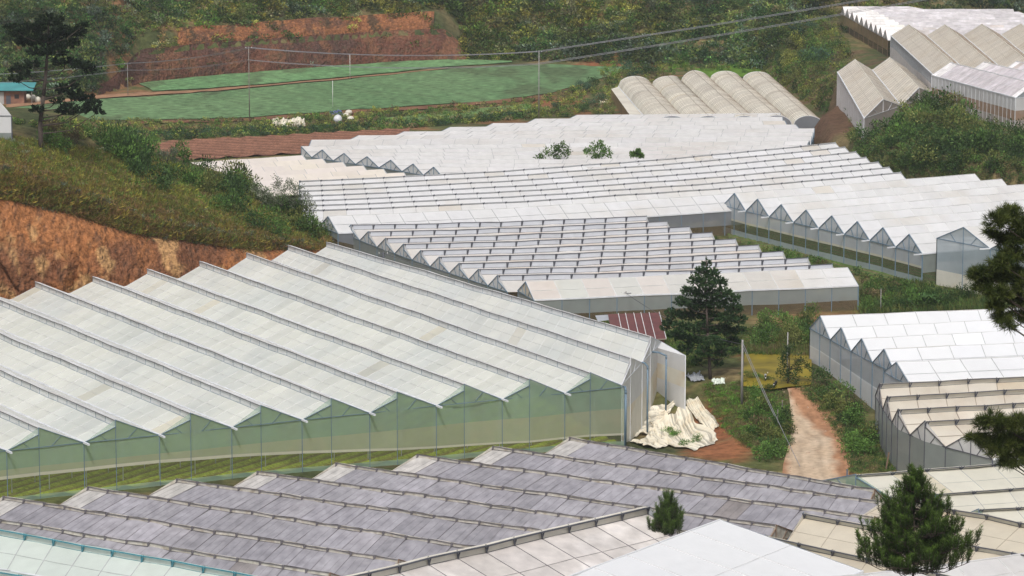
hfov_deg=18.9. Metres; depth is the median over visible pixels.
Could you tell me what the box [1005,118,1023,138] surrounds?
shrub
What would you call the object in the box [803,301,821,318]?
shrub
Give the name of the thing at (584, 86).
shrub
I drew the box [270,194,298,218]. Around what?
shrub
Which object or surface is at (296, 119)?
tarpaulin
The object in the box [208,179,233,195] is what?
shrub
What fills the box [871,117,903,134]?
shrub
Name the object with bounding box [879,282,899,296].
shrub
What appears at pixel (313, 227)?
shrub
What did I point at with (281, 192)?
bare branched tree
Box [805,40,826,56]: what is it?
shrub
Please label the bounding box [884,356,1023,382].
greenhouse
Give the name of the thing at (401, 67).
power line
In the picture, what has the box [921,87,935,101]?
shrub
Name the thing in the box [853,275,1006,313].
bushes
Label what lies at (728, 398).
roadside grass
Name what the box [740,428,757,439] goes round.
shrub
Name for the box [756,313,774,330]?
shrub
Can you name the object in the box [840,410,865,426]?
shrub
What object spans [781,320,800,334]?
shrub
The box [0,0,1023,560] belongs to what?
ground
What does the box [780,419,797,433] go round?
shrub
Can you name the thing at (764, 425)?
shrub
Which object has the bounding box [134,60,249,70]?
power line
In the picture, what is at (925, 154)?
shrub
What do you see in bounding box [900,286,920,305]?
shrub
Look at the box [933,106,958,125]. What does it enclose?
shrub
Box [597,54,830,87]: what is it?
weeds
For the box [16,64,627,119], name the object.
onion field
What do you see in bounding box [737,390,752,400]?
shrub
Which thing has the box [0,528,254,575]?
greenhouse
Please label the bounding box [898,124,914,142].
shrub
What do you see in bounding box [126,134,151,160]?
shrub
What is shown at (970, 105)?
shrub
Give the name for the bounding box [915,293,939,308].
shrub
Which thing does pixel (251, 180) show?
shrub
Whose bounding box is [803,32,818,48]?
shrub
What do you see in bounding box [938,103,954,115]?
shrub
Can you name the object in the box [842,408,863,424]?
shrub
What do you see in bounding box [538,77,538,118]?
utility pole
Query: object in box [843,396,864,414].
shrub
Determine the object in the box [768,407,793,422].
shrub
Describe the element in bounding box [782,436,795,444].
shrub
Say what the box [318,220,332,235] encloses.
shrub
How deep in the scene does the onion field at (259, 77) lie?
889.08 m
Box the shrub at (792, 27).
[780,22,801,31]
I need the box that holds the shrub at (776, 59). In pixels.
[774,53,782,63]
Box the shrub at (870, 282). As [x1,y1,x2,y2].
[862,276,881,292]
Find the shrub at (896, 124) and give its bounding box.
[884,117,915,142]
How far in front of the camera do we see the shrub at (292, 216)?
538.76 m
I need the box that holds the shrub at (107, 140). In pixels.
[92,125,130,156]
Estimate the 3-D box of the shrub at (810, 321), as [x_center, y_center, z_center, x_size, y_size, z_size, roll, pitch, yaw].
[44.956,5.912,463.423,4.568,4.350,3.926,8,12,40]
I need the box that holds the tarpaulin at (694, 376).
[686,371,704,381]
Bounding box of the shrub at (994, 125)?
[982,118,1005,133]
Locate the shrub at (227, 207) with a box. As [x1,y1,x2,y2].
[206,194,231,212]
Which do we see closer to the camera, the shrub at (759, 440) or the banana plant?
the shrub at (759, 440)
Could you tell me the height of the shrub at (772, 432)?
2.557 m
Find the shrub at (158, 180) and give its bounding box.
[146,174,170,190]
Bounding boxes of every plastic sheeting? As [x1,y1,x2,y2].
[630,410,682,448]
[635,401,674,436]
[649,406,717,449]
[686,396,718,430]
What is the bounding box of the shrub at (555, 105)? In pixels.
[550,102,559,110]
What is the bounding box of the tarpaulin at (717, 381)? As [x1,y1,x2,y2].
[711,377,724,384]
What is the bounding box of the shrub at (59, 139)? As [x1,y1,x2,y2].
[52,133,69,149]
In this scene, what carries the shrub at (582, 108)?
on the ground at (834, 124)
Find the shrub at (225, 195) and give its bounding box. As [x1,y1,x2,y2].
[215,192,232,205]
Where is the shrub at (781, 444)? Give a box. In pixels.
[770,437,787,453]
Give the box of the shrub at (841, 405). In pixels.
[834,398,852,414]
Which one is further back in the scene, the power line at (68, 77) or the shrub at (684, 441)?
the power line at (68, 77)
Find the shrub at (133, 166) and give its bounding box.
[122,160,142,175]
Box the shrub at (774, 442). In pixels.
[761,433,790,458]
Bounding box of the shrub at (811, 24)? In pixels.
[804,20,817,27]
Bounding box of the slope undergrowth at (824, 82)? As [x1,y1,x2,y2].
[752,5,855,113]
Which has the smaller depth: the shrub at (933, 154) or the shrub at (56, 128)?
the shrub at (56, 128)
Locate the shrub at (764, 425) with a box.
[755,420,774,436]
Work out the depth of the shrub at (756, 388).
425.90 m
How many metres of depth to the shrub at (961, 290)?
497.75 m
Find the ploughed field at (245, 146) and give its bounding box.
[152,127,409,159]
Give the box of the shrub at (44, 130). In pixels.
[36,126,54,142]
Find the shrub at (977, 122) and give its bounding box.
[961,119,992,133]
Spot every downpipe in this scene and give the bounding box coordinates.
[624,386,626,445]
[642,362,648,432]
[652,351,666,410]
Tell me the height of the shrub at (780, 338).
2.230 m
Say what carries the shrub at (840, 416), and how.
on the ground at (834, 124)
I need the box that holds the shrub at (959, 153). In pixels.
[936,142,973,169]
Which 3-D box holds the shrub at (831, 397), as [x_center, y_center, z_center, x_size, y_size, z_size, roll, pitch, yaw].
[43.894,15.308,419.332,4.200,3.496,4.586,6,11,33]
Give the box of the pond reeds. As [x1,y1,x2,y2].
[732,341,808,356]
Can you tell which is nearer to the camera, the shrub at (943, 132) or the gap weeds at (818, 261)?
the gap weeds at (818, 261)
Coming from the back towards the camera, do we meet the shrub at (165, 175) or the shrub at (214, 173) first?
the shrub at (214, 173)
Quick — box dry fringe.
[0,164,319,253]
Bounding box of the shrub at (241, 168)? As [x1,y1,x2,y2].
[222,165,251,174]
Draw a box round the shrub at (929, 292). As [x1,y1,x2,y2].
[921,286,940,302]
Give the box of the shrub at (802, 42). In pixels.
[799,37,812,46]
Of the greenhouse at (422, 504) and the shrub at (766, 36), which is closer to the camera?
the greenhouse at (422, 504)
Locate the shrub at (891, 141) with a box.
[881,132,910,148]
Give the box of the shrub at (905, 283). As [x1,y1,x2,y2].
[897,278,911,288]
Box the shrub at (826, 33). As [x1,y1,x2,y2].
[817,29,834,40]
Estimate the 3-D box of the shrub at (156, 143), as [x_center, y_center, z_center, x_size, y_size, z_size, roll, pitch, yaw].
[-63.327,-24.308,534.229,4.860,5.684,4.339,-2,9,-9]
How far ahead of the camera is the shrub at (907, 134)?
648.19 m
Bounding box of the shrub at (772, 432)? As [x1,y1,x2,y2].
[759,426,787,440]
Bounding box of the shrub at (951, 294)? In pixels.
[942,290,958,302]
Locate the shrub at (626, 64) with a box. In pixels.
[616,58,636,71]
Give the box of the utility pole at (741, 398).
[740,340,742,404]
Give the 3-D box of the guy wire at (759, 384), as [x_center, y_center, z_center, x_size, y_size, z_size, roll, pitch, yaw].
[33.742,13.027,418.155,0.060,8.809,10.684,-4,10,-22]
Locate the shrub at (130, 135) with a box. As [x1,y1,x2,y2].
[111,129,134,154]
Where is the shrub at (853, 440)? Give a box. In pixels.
[836,431,865,453]
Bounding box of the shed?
[596,312,666,342]
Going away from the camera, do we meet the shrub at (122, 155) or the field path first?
the shrub at (122, 155)
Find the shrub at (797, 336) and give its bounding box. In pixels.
[786,328,808,344]
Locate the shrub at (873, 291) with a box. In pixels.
[863,287,884,296]
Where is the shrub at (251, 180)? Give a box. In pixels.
[237,171,265,194]
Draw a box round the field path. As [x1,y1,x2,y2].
[6,67,447,106]
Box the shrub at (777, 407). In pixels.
[769,404,784,411]
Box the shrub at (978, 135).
[967,124,993,148]
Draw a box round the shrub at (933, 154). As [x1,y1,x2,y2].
[923,147,942,163]
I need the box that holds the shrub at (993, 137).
[974,126,1007,153]
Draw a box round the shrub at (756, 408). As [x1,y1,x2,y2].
[743,397,770,418]
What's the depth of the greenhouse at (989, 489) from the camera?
359.75 m
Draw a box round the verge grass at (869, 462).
[793,381,895,473]
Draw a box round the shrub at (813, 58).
[792,50,827,70]
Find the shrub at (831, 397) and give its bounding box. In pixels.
[822,388,848,408]
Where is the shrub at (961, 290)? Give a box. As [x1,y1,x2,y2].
[953,283,974,297]
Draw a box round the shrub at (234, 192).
[227,188,240,199]
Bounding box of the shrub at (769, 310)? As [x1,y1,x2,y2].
[756,307,775,323]
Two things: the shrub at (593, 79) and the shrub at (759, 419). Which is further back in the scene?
the shrub at (593, 79)
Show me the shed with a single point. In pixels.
(648, 324)
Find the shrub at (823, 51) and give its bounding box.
[808,44,833,58]
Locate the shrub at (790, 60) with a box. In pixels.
[782,57,797,69]
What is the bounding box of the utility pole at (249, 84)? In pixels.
[248,47,251,118]
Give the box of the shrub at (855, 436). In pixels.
[836,428,867,454]
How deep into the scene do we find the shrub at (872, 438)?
398.39 m
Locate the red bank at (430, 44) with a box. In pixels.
[98,29,465,93]
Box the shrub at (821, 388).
[813,383,838,399]
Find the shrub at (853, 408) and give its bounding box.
[842,402,867,423]
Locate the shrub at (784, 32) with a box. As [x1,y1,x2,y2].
[779,28,790,38]
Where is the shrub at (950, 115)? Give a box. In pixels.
[936,103,973,132]
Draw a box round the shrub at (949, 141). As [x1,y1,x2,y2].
[930,132,965,154]
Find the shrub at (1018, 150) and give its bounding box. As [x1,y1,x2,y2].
[1002,141,1023,160]
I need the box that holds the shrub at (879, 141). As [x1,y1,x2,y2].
[866,135,892,150]
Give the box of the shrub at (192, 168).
[178,160,206,186]
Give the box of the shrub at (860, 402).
[849,396,869,410]
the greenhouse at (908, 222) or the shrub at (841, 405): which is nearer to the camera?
the shrub at (841, 405)
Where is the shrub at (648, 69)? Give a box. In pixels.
[642,63,660,74]
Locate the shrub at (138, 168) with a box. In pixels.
[124,155,151,182]
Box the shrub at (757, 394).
[750,392,765,399]
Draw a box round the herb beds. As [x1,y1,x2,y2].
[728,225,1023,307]
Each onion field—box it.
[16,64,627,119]
[136,57,511,90]
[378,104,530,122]
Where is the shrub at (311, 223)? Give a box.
[297,212,323,233]
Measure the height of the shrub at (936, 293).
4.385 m
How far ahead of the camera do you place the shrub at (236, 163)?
546.46 m
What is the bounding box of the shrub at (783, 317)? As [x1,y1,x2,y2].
[772,310,791,326]
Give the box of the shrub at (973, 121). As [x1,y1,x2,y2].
[964,117,981,127]
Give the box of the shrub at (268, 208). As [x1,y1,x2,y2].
[251,204,284,226]
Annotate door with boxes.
[6,96,10,103]
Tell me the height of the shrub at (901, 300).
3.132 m
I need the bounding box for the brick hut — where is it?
[0,82,35,103]
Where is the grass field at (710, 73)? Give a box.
[694,62,759,77]
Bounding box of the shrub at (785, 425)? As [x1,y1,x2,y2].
[775,421,796,433]
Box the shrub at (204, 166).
[189,152,216,176]
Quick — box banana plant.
[919,293,938,304]
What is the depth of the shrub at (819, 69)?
819.95 m
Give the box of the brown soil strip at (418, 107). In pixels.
[128,95,549,124]
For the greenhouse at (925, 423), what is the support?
on the ground at (834, 124)
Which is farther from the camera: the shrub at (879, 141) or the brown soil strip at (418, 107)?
the brown soil strip at (418, 107)
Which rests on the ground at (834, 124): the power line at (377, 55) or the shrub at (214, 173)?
the shrub at (214, 173)
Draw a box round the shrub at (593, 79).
[583,76,599,85]
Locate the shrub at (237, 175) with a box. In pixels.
[226,169,251,184]
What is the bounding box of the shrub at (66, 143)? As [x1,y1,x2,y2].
[43,130,72,153]
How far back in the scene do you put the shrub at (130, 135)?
524.11 m
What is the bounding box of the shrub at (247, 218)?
[234,207,260,228]
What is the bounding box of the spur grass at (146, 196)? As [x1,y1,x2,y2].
[0,134,337,252]
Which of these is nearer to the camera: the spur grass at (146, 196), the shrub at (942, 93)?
the spur grass at (146, 196)
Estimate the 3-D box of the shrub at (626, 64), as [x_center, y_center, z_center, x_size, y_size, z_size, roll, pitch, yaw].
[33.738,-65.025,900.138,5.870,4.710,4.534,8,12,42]
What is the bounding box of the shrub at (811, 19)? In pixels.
[806,14,815,22]
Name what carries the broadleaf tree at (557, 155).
on the ground at (834, 124)
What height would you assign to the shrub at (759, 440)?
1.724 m
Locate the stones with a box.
[768,389,842,471]
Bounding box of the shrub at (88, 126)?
[82,121,96,138]
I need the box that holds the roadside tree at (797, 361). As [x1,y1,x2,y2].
[775,341,812,384]
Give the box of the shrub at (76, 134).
[64,122,85,144]
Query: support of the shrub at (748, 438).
on the ground at (834, 124)
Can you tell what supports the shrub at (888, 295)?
on the ground at (834, 124)
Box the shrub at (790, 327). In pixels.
[778,325,800,340]
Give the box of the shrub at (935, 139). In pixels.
[910,130,946,157]
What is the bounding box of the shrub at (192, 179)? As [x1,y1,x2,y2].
[181,171,203,185]
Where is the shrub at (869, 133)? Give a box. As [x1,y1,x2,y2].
[850,127,882,143]
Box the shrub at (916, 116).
[902,105,932,126]
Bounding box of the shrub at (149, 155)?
[127,147,156,172]
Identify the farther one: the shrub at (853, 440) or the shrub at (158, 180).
the shrub at (158, 180)
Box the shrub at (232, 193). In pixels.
[225,189,251,213]
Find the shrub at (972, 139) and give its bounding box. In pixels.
[951,125,991,153]
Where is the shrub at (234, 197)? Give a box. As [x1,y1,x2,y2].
[224,194,253,212]
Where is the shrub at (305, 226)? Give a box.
[290,214,320,237]
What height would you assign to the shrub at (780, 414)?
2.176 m
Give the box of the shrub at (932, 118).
[918,108,940,125]
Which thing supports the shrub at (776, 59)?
on the ground at (834, 124)
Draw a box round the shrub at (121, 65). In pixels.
[115,57,126,69]
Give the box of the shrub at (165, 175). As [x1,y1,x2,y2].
[148,162,184,188]
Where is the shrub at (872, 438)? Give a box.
[867,433,879,443]
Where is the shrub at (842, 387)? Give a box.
[825,377,855,398]
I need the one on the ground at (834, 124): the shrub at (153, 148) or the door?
the shrub at (153, 148)
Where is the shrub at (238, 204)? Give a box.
[230,198,244,210]
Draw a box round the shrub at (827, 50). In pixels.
[822,47,834,57]
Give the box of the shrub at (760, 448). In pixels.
[751,440,781,462]
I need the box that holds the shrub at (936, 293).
[917,285,944,306]
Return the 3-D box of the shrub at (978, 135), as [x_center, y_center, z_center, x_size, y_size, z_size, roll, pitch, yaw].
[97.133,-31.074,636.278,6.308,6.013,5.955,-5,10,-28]
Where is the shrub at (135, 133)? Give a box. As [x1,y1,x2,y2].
[110,124,150,151]
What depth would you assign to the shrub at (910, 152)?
637.21 m
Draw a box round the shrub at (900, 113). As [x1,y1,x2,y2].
[892,106,915,127]
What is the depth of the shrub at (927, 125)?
651.96 m
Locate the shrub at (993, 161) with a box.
[984,154,1005,168]
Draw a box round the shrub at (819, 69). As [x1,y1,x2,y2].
[805,60,831,77]
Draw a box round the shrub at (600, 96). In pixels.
[594,92,607,100]
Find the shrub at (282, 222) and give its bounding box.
[268,216,291,233]
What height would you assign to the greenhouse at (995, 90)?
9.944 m
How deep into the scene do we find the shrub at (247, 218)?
523.81 m
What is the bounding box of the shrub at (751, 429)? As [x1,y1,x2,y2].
[742,423,764,436]
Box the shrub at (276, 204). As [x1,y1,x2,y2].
[267,194,292,213]
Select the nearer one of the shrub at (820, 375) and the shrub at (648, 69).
the shrub at (820, 375)
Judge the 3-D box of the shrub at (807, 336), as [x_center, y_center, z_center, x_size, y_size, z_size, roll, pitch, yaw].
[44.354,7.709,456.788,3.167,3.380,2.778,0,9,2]
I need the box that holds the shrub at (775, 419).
[770,416,782,425]
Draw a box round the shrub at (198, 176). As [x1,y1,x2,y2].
[182,166,205,190]
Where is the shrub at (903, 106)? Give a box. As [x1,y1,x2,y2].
[894,99,916,111]
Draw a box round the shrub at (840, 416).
[836,411,851,421]
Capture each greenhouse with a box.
[0,103,12,139]
[0,253,624,499]
[0,437,882,575]
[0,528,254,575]
[192,155,405,195]
[271,242,685,441]
[299,142,905,224]
[301,113,814,175]
[319,193,746,248]
[346,506,669,575]
[349,215,833,293]
[517,267,858,320]
[568,519,863,575]
[611,70,819,127]
[724,174,1023,280]
[765,495,1023,575]
[809,307,1023,409]
[824,463,1023,522]
[836,553,1023,575]
[837,57,930,140]
[840,6,1023,56]
[875,376,1023,470]
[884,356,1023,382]
[890,24,1023,89]
[931,61,1023,128]
[935,224,1023,294]
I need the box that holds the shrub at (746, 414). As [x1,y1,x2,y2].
[741,409,759,421]
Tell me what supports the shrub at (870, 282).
on the ground at (834, 124)
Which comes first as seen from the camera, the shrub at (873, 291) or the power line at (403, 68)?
the shrub at (873, 291)
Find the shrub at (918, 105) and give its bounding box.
[906,103,932,120]
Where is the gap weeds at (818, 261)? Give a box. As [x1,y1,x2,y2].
[713,235,957,296]
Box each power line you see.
[7,70,127,82]
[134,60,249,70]
[250,60,536,68]
[252,47,533,54]
[252,48,535,55]
[256,60,537,67]
[258,48,541,55]
[540,0,858,50]
[542,0,865,51]
[542,0,916,62]
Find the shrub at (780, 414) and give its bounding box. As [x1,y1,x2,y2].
[771,410,785,420]
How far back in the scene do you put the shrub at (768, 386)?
427.48 m
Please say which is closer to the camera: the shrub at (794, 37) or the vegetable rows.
the vegetable rows
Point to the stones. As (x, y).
(809, 438)
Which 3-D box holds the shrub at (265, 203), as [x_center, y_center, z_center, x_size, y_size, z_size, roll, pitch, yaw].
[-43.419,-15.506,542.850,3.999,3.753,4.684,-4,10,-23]
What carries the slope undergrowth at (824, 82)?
on the ground at (834, 124)
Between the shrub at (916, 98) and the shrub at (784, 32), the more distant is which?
the shrub at (784, 32)
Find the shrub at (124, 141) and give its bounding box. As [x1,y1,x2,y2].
[106,136,133,159]
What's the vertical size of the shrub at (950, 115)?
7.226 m
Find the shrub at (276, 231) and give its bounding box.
[266,222,288,236]
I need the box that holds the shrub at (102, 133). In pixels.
[92,121,113,147]
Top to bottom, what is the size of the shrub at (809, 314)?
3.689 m
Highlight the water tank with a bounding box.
[333,115,341,122]
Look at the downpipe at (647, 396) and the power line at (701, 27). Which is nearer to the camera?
the downpipe at (647, 396)
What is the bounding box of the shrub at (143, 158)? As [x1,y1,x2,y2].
[125,144,154,172]
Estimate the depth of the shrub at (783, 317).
473.90 m
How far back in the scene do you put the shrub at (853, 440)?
395.78 m
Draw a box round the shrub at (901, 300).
[892,294,918,309]
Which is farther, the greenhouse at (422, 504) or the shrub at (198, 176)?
the shrub at (198, 176)
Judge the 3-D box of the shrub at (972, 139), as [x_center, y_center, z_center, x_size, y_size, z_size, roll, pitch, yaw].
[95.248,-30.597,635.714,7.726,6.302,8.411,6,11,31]
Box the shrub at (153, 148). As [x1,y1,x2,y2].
[136,136,159,160]
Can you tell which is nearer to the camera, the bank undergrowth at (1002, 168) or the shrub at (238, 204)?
the shrub at (238, 204)
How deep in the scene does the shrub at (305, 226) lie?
536.47 m
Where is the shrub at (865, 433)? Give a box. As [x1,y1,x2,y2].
[849,426,879,442]
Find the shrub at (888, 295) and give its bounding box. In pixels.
[880,291,896,303]
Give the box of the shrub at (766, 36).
[756,28,778,47]
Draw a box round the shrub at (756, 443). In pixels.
[752,440,765,446]
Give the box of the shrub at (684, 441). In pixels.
[678,438,694,447]
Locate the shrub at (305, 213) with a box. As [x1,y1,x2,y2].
[293,203,318,230]
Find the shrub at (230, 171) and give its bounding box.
[216,168,236,181]
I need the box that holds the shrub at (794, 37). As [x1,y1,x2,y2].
[784,29,805,49]
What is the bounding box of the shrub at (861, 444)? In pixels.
[854,437,876,455]
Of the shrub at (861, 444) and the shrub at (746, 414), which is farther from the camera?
the shrub at (746, 414)
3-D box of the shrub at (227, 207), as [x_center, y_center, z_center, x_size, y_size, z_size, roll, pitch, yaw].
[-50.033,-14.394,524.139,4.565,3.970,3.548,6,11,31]
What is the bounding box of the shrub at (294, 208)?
[277,196,308,223]
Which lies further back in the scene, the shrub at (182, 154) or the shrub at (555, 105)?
the shrub at (555, 105)
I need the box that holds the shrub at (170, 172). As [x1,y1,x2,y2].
[159,165,178,180]
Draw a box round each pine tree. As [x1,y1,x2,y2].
[1,12,105,148]
[645,488,686,534]
[659,256,748,379]
[854,461,982,575]
[961,200,1023,474]
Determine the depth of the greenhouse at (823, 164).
601.62 m
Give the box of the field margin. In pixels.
[12,64,675,143]
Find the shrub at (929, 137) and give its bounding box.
[912,136,947,148]
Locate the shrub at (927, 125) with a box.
[909,117,936,136]
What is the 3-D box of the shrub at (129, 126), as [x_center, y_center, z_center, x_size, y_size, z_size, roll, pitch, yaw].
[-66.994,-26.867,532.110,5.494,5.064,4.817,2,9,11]
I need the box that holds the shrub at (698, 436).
[691,433,702,441]
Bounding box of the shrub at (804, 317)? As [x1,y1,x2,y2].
[795,313,809,325]
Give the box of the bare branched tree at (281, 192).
[250,173,316,214]
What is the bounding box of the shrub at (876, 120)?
[853,119,879,134]
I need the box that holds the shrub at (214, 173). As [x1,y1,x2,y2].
[200,167,225,190]
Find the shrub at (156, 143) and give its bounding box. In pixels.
[139,132,161,157]
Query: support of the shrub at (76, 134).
on the ground at (834, 124)
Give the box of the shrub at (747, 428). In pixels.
[744,425,761,436]
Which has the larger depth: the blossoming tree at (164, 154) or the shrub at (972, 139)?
the shrub at (972, 139)
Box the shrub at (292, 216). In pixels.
[279,206,307,227]
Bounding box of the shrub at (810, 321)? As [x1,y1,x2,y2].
[794,314,817,333]
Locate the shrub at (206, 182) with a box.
[195,170,220,193]
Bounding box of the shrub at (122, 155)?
[107,141,138,169]
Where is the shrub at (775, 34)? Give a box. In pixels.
[770,26,787,37]
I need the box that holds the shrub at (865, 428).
[857,420,879,440]
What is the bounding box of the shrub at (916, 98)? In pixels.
[910,92,930,107]
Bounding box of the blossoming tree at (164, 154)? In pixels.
[156,146,179,164]
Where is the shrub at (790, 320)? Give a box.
[783,314,807,331]
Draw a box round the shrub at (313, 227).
[290,218,328,236]
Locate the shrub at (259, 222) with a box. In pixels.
[249,218,268,228]
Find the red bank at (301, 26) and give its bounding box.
[177,11,433,45]
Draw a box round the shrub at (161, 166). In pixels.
[154,161,181,176]
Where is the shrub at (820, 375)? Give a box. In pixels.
[804,365,832,388]
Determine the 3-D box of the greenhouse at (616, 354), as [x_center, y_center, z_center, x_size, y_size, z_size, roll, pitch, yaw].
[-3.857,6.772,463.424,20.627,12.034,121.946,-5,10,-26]
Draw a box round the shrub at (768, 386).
[763,383,775,390]
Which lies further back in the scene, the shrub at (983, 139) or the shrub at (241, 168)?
the shrub at (983, 139)
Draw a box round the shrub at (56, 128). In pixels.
[44,117,63,131]
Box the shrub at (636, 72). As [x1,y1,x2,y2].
[627,68,643,76]
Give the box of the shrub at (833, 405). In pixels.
[825,396,840,409]
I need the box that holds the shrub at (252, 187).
[246,176,262,199]
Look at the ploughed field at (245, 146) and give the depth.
715.36 m
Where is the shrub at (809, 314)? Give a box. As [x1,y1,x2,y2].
[796,308,813,322]
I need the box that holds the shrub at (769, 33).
[758,23,786,46]
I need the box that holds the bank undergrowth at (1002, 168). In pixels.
[843,96,1023,183]
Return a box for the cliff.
[0,198,319,299]
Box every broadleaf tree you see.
[533,140,572,158]
[583,139,613,158]
[629,148,644,158]
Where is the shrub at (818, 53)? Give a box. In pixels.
[801,46,833,63]
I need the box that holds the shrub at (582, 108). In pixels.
[574,103,588,111]
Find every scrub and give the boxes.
[0,0,820,97]
[788,0,1023,36]
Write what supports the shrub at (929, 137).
on the ground at (834, 124)
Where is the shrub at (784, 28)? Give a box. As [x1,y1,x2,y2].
[776,22,791,36]
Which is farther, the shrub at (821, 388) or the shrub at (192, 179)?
the shrub at (192, 179)
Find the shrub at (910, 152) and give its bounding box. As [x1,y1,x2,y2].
[903,144,945,165]
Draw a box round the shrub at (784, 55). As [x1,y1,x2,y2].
[779,48,796,62]
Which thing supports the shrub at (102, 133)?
on the ground at (834, 124)
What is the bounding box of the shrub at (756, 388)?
[745,383,765,395]
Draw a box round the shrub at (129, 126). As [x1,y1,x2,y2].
[115,119,140,137]
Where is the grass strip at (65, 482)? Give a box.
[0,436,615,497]
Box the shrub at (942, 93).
[929,84,955,107]
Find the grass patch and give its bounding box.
[743,351,811,388]
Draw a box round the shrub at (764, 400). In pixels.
[755,392,772,409]
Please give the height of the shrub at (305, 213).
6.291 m
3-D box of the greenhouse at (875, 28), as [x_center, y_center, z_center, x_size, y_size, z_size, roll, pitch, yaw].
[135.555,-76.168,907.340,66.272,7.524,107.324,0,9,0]
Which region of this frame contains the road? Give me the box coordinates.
[782,385,849,479]
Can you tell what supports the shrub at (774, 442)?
on the ground at (834, 124)
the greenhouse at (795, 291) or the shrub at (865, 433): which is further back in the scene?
the greenhouse at (795, 291)
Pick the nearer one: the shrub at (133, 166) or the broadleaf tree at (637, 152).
the shrub at (133, 166)
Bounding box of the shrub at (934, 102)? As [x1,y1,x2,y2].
[920,94,950,110]
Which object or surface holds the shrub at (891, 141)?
on the ground at (834, 124)
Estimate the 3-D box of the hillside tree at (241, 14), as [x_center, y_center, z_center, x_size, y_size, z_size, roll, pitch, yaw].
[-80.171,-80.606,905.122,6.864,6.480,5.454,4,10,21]
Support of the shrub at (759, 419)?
on the ground at (834, 124)
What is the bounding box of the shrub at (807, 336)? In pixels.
[800,329,808,344]
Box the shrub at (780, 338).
[765,334,784,342]
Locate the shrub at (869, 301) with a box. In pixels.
[859,295,878,311]
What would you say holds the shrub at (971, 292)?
on the ground at (834, 124)
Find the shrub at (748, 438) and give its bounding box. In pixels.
[739,432,755,444]
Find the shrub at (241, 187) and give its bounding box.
[218,174,249,200]
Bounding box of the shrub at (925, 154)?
[910,144,943,165]
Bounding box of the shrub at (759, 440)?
[749,437,765,446]
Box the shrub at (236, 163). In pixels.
[220,155,248,178]
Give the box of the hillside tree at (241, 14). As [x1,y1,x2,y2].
[228,4,249,22]
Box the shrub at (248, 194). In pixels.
[243,186,256,197]
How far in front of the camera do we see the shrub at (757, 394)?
424.15 m
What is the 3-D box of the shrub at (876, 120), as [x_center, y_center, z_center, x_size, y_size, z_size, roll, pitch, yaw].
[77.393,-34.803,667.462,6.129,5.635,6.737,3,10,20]
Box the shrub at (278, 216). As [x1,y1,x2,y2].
[270,208,286,223]
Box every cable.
[384,253,624,292]
[626,293,739,343]
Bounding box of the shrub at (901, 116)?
[883,114,919,127]
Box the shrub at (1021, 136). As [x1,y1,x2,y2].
[1012,131,1023,151]
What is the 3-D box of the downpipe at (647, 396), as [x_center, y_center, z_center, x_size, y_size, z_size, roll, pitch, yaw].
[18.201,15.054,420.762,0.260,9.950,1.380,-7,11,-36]
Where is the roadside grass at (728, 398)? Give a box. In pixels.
[701,379,796,459]
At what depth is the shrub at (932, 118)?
660.46 m
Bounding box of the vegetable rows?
[132,108,539,140]
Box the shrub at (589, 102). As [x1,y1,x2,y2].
[580,98,601,104]
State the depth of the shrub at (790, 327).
461.04 m
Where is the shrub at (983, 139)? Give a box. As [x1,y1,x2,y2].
[968,128,998,154]
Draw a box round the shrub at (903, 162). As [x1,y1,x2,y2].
[897,151,922,169]
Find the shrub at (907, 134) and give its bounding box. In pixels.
[893,124,930,143]
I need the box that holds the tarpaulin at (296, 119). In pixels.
[272,117,304,126]
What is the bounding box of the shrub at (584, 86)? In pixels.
[580,82,591,91]
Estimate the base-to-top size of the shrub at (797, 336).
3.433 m
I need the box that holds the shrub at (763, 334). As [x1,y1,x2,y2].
[749,321,779,344]
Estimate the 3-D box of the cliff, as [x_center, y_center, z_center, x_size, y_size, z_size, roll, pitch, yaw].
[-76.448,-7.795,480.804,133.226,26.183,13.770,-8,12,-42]
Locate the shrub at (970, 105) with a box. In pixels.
[949,97,981,124]
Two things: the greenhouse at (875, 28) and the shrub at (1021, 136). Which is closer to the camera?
the shrub at (1021, 136)
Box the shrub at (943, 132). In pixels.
[923,126,952,139]
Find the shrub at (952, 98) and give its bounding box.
[938,90,963,110]
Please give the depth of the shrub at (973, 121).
653.23 m
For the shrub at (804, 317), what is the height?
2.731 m
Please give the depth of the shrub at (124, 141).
520.47 m
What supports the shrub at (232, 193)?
on the ground at (834, 124)
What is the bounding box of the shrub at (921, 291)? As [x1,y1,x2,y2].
[911,284,932,300]
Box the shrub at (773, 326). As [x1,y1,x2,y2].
[762,322,779,331]
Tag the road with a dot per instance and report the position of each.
(831, 464)
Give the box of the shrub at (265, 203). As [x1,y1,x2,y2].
[254,191,274,206]
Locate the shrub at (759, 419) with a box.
[748,414,770,432]
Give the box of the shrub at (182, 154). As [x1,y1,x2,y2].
[170,137,192,163]
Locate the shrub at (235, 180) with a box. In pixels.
[223,173,248,191]
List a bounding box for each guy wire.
[742,342,799,465]
[743,347,774,415]
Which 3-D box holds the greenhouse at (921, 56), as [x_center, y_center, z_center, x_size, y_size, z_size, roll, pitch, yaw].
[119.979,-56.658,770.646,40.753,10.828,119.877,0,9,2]
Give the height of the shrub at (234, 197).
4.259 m
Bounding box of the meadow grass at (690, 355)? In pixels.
[594,319,809,367]
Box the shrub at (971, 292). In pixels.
[962,283,977,298]

